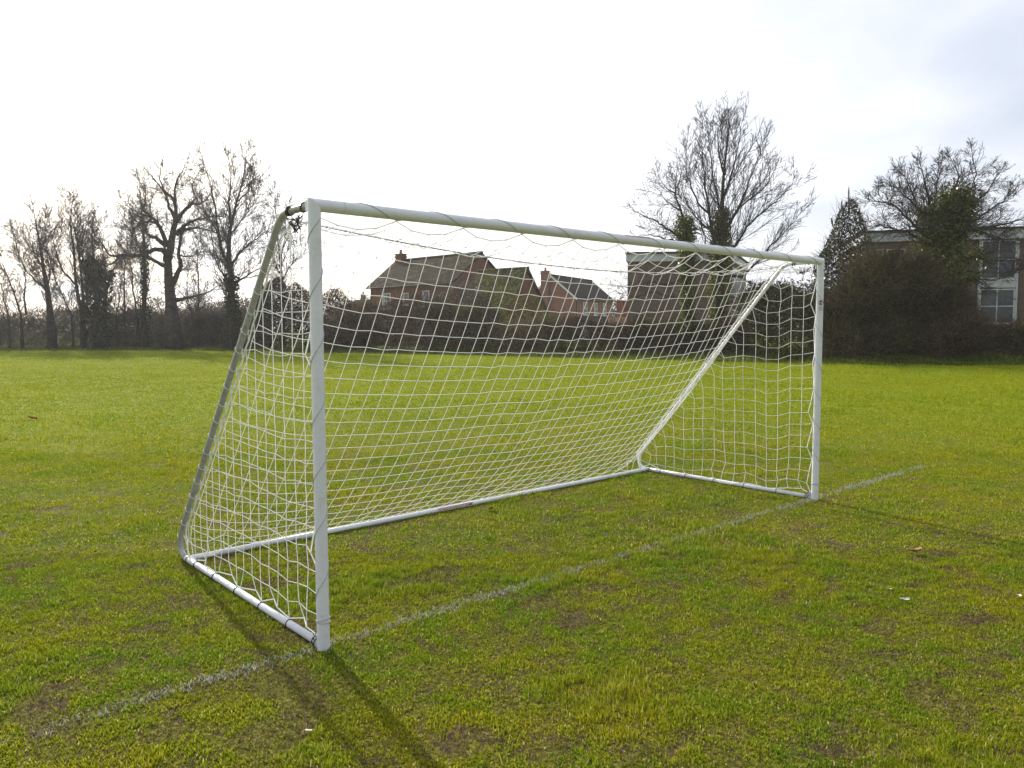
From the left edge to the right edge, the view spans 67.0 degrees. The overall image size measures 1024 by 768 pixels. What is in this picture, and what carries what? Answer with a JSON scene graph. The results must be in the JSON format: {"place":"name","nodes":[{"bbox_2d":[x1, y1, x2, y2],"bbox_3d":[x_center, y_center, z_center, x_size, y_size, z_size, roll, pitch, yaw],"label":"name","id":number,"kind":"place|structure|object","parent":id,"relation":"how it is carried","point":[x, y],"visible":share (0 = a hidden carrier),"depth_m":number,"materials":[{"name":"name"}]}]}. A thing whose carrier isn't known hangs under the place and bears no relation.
{"place":"outdoors","nodes":[
{"label":"outdoors","id":0,"kind":"place"},
{"bbox_2d":[0,329,1023,767],"bbox_3d":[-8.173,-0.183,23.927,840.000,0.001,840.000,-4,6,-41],"label":"ground","id":1,"kind":"structure","parent":0,"point":[490,737],"depth_m":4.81,"materials":[{"name":"green plant"}]},
{"bbox_2d":[0,209,47,348],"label":"bare sapling","id":2,"kind":"object","parent":1,"relation":"on","point":[7,318],"visible":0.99,"depth_m":56.64,"materials":[{"name":"brown plant"}]},
{"bbox_2d":[0,190,74,348],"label":"bare tree","id":3,"kind":"object","parent":1,"relation":"on","point":[51,341],"visible":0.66,"depth_m":57.55,"materials":[{"name":"brown plant"}]},
{"bbox_2d":[25,180,117,347],"bbox_3d":[-33.156,-8.985,57.494,5.695,12.922,6.862,2,5,30],"label":"bare tree","id":4,"kind":"object","parent":1,"relation":"on","point":[79,244],"visible":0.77,"depth_m":57.82,"materials":[{"name":"brown plant"}]},
{"bbox_2d":[71,194,136,348],"bbox_3d":[-30.397,-8.064,57.789,4.235,12.414,4.195,-2,4,-21],"label":"ivy clad tree","id":5,"kind":"object","parent":1,"relation":"on","point":[101,307],"visible":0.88,"depth_m":57.39,"materials":[{"name":"green plant"}]},
{"bbox_2d":[99,203,138,342],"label":"bare sapling","id":6,"kind":"object","parent":1,"relation":"on","point":[123,312],"visible":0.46,"depth_m":60.57,"materials":[{"name":"brown plant"}]},
{"bbox_2d":[0,291,263,347],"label":"bramble hedge","id":7,"kind":"object","parent":1,"relation":"on","point":[207,326],"visible":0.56,"depth_m":59.94,"materials":[{"name":"brown plant"}]},
{"bbox_2d":[112,160,170,346],"bbox_3d":[-28.231,-9.796,58.886,3.429,14.911,6.582,-4,6,-41],"label":"ivy clad tree","id":8,"kind":"object","parent":1,"relation":"on","point":[144,298],"visible":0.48,"depth_m":59.44,"materials":[{"name":"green plant"}]},
{"bbox_2d":[13,296,309,338],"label":"distant trees","id":9,"kind":"object","parent":1,"relation":"on","point":[211,307],"visible":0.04,"depth_m":113.19,"materials":[{"name":"brown plant"}]},
{"bbox_2d":[85,151,240,349],"bbox_3d":[-24.087,-9.321,55.330,10.115,13.850,6.130,0,4,-4],"label":"oak tree","id":10,"kind":"object","parent":1,"relation":"on","point":[172,336],"visible":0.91,"depth_m":55.72,"materials":[{"name":"brown plant"}]},
{"bbox_2d":[92,285,255,345],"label":"bramble bank","id":11,"kind":"structure","parent":1,"relation":"on","point":[163,302],"depth_m":62.22,"materials":[{"name":"brown plant"}]},
{"bbox_2d":[177,224,217,342],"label":"bare sapling","id":12,"kind":"object","parent":1,"relation":"on","point":[186,292],"visible":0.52,"depth_m":60.45,"materials":[{"name":"brown plant"}]},
{"bbox_2d":[175,134,284,349],"bbox_3d":[-19.474,-9.609,53.637,7.155,15.750,6.183,0,4,-3],"label":"bare tree","id":13,"kind":"object","parent":1,"relation":"on","point":[231,286],"visible":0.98,"depth_m":54.11,"materials":[{"name":"brown plant"}]},
{"bbox_2d":[251,174,307,345],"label":"bare tree","id":14,"kind":"object","parent":1,"relation":"on","point":[277,267],"visible":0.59,"depth_m":54.97,"materials":[{"name":"brown plant"}]},
{"bbox_2d":[249,274,325,348],"bbox_3d":[-16.138,-5.463,55.652,7.064,7.213,5.069,0,4,3],"label":"evergreen bush","id":15,"kind":"object","parent":1,"relation":"on","point":[291,328],"visible":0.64,"depth_m":55.04,"materials":[{"name":"green plant"}]},
{"bbox_2d":[309,279,373,347],"bbox_3d":[-12.091,-4.903,55.391,5.737,5.998,4.046,1,4,13],"label":"evergreen bush","id":16,"kind":"object","parent":1,"relation":"on","point":[336,292],"visible":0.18,"depth_m":55.06,"materials":[{"name":"green plant"}]},
{"bbox_2d":[324,297,370,334],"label":"distant trees","id":17,"kind":"object","parent":1,"relation":"on","point":[364,299],"visible":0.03,"depth_m":108.66,"materials":[{"name":"brown plant"}]},
{"bbox_2d":[345,292,370,334],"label":"distant house","id":18,"kind":"structure","parent":1,"relation":"on","point":[362,296],"depth_m":114.06,"materials":[{"name":"brown brick"}]},
{"bbox_2d":[307,274,509,350],"bbox_3d":[-6.855,-4.200,49.946,17.347,5.924,4.785,2,5,26],"label":"bramble hedge","id":19,"kind":"object","parent":1,"relation":"on","point":[394,340],"visible":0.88,"depth_m":49.06,"materials":[{"name":"brown plant"}]},
{"bbox_2d":[0,496,821,744],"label":"goal line","id":20,"kind":"object","parent":1,"relation":"on","point":[208,679],"visible":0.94,"depth_m":3.93,"materials":[{"name":"paint"}]},
{"bbox_2d":[365,250,495,345],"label":"brick house","id":21,"kind":"structure","parent":1,"relation":"on","point":[398,270],"depth_m":65.50,"materials":[{"name":"brown brick"}]},
{"bbox_2d":[382,293,390,309],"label":"window","id":22,"kind":"structure","parent":21,"relation":"in","point":[384,294],"depth_m":67.69,"materials":[{"name":"white paint"}]},
{"bbox_2d":[422,290,428,303],"bbox_3d":[-7.137,-7.025,63.953,0.950,1.390,0.095,4,6,44],"label":"window","id":23,"kind":"structure","parent":21,"relation":"in","point":[426,294],"depth_m":63.97,"materials":[{"name":"white paint"}]},
{"bbox_2d":[424,273,496,348],"bbox_3d":[-3.357,-5.001,50.334,6.973,6.512,3.788,2,5,27],"label":"flowering shrub","id":24,"kind":"object","parent":1,"relation":"on","point":[467,294],"visible":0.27,"depth_m":49.74,"materials":[{"name":"plant"}]},
{"bbox_2d":[177,197,824,651],"bbox_3d":[0.244,0.032,5.955,4.888,2.144,2.043,-4,6,-41],"label":"football goal","id":25,"kind":"object","parent":1,"relation":"on","point":[319,639],"visible":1,"depth_m":4.76,"materials":[{"name":"white metal"}]},
{"bbox_2d":[458,266,550,347],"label":"brick house","id":26,"kind":"structure","parent":1,"relation":"on","point":[504,272],"depth_m":57.90,"materials":[{"name":"tile"}]},
{"bbox_2d":[468,265,554,349],"bbox_3d":[-0.065,-5.009,49.531,7.455,6.555,3.957,2,5,26],"label":"leafy shrub","id":27,"kind":"object","parent":1,"relation":"on","point":[530,307],"visible":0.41,"depth_m":48.79,"materials":[{"name":"green plant"}]},
{"bbox_2d":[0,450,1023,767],"bbox_3d":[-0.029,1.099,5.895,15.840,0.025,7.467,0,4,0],"label":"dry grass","id":28,"kind":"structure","parent":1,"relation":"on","point":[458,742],"depth_m":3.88,"materials":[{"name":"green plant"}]},
{"bbox_2d":[543,302,566,350],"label":"leafy bush","id":29,"kind":"object","parent":1,"relation":"on","point":[551,314],"visible":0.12,"depth_m":48.90,"materials":[{"name":"green plant"}]},
{"bbox_2d":[538,268,614,340],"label":"brick house","id":30,"kind":"structure","parent":1,"relation":"on","point":[562,287],"depth_m":90.05,"materials":[{"name":"tile"}]},
{"bbox_2d":[583,302,586,315],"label":"window","id":31,"kind":"structure","parent":30,"relation":"in","point":[585,309],"depth_m":91.16,"materials":[{"name":"white glass"}]},
{"bbox_2d":[594,303,597,315],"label":"window","id":32,"kind":"structure","parent":30,"relation":"in","point":[595,304],"depth_m":94.30,"materials":[{"name":"white glass"}]},
{"bbox_2d":[603,303,605,315],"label":"window","id":33,"kind":"structure","parent":30,"relation":"in","point":[604,311],"depth_m":96.95,"materials":[{"name":"white glass"}]},
{"bbox_2d":[611,297,622,319],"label":"distant trees","id":34,"kind":"object","parent":1,"relation":"on","point":[614,310],"visible":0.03,"depth_m":118.33,"materials":[{"name":"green plant"}]},
{"bbox_2d":[608,316,626,336],"bbox_3d":[8.173,-4.049,59.956,1.430,2.360,0.180,0,4,0],"label":"picket fence","id":35,"kind":"object","parent":1,"relation":"on","point":[622,320],"visible":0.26,"depth_m":59.80,"materials":[{"name":"brown wood"}]},
{"bbox_2d":[615,300,626,345],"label":"brick pier","id":36,"kind":"structure","parent":1,"relation":"on","point":[620,304],"depth_m":60.46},
{"bbox_2d":[483,298,760,354],"bbox_3d":[5.348,-2.942,42.214,16.955,4.073,4.023,2,5,31],"label":"bramble hedge","id":37,"kind":"object","parent":1,"relation":"on","point":[625,333],"visible":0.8,"depth_m":41.65,"materials":[{"name":"brown plant"}]},
{"bbox_2d":[619,305,666,351],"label":"leafy bush","id":38,"kind":"object","parent":1,"relation":"on","point":[634,318],"visible":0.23,"depth_m":41.24,"materials":[{"name":"green plant"}]},
{"bbox_2d":[600,146,723,352],"bbox_3d":[7.345,-6.598,39.605,6.042,11.543,4.007,-3,5,-31],"label":"ivy clad tree","id":39,"kind":"object","parent":1,"relation":"on","point":[687,232],"visible":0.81,"depth_m":39.43,"materials":[{"name":"green plant"}]},
{"bbox_2d":[625,251,748,349],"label":"brick block","id":40,"kind":"structure","parent":1,"relation":"on","point":[656,259],"depth_m":51.25,"materials":[{"name":"brick"}]},
{"bbox_2d":[732,267,736,296],"bbox_3d":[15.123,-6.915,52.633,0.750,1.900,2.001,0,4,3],"label":"window","id":41,"kind":"structure","parent":40,"relation":"in","point":[734,286],"depth_m":52.66,"materials":[{"name":"white paint"}]},
{"bbox_2d":[736,270,740,297],"bbox_3d":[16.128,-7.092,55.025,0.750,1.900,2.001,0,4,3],"label":"window","id":42,"kind":"structure","parent":40,"relation":"in","point":[738,284],"depth_m":54.98,"materials":[{"name":"white paint"}]},
{"bbox_2d":[741,273,744,298],"bbox_3d":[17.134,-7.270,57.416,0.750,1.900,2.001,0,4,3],"label":"window","id":43,"kind":"structure","parent":40,"relation":"in","point":[742,285],"depth_m":57.43,"materials":[{"name":"white paint"}]},
{"bbox_2d":[643,91,818,352],"bbox_3d":[11.193,-8.177,39.301,9.361,13.686,5.408,0,4,7],"label":"bare tree","id":44,"kind":"object","parent":1,"relation":"on","point":[720,233],"visible":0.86,"depth_m":39.62,"materials":[{"name":"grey plant"}]},
{"bbox_2d":[722,269,830,355],"bbox_3d":[13.052,-3.461,37.883,6.050,5.592,4.988,2,5,31],"label":"evergreen hedge","id":45,"kind":"object","parent":1,"relation":"on","point":[793,323],"visible":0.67,"depth_m":37.37,"materials":[{"name":"green plant"}]},
{"bbox_2d":[747,276,828,342],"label":"distant trees","id":46,"kind":"object","parent":1,"relation":"on","point":[802,288],"visible":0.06,"depth_m":73.82,"materials":[{"name":"brown plant"}]},
{"bbox_2d":[798,186,888,356],"bbox_3d":[16.588,-5.396,38.560,5.746,9.374,4.289,0,4,-3],"label":"holly tree","id":47,"kind":"object","parent":1,"relation":"on","point":[827,252],"visible":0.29,"depth_m":37.98,"materials":[{"name":"green plant"}]},
{"bbox_2d":[819,465,925,496],"bbox_3d":[3.644,0.948,7.734,2.365,0.034,0.217,-4,6,-41],"label":"goal line end","id":48,"kind":"object","parent":1,"relation":"on","point":[860,484],"visible":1,"depth_m":7.67,"materials":[{"name":"paint"}]},
{"bbox_2d":[804,223,1010,359],"bbox_3d":[18.055,-4.043,35.878,10.355,7.484,6.318,0,4,6],"label":"bramble thicket","id":49,"kind":"object","parent":1,"relation":"on","point":[965,326],"visible":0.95,"depth_m":34.74,"materials":[{"name":"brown plant"}]},
{"bbox_2d":[908,547,921,551],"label":"fallen leaf","id":50,"kind":"object","parent":1,"relation":"on","point":[914,549],"visible":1,"depth_m":5.21,"materials":[{"name":"beige plant"}]},
{"bbox_2d":[835,226,1023,352],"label":"panelled building","id":51,"kind":"structure","parent":1,"relation":"on","point":[1017,285],"depth_m":42.17,"materials":[{"name":"grey concrete"}]},
{"bbox_2d":[979,289,1014,324],"bbox_3d":[26.481,-4.200,42.236,1.832,1.990,0.095,1,4,13],"label":"window","id":52,"kind":"structure","parent":51,"relation":"in","point":[1001,300],"depth_m":42.22,"materials":[{"name":"grey glass"}]},
{"bbox_2d":[981,240,1016,280],"bbox_3d":[26.474,-6.723,42.051,1.832,2.190,0.095,1,4,13],"label":"window","id":53,"kind":"structure","parent":51,"relation":"in","point":[1000,266],"depth_m":42.07,"materials":[{"name":"grey glass"}]},
{"bbox_2d":[850,138,1023,353],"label":"broad tree","id":54,"kind":"object","parent":1,"relation":"on","point":[953,217],"visible":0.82,"depth_m":35.95,"materials":[{"name":"green plant"}]},
{"bbox_2d":[979,298,1023,357],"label":"bramble hedge","id":55,"kind":"object","parent":1,"relation":"on","point":[1009,337],"visible":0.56,"depth_m":35.35,"materials":[{"name":"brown plant"}]},
{"bbox_2d":[0,343,1023,365],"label":"rough grass","id":56,"kind":"structure","parent":0,"point":[998,359],"depth_m":38.06,"materials":[{"name":"green plant"}]},
{"bbox_2d":[0,0,1023,331],"label":"sky","id":57,"kind":"structure","parent":0,"point":[540,112],"materials":[{"name":"white"}]}
]}

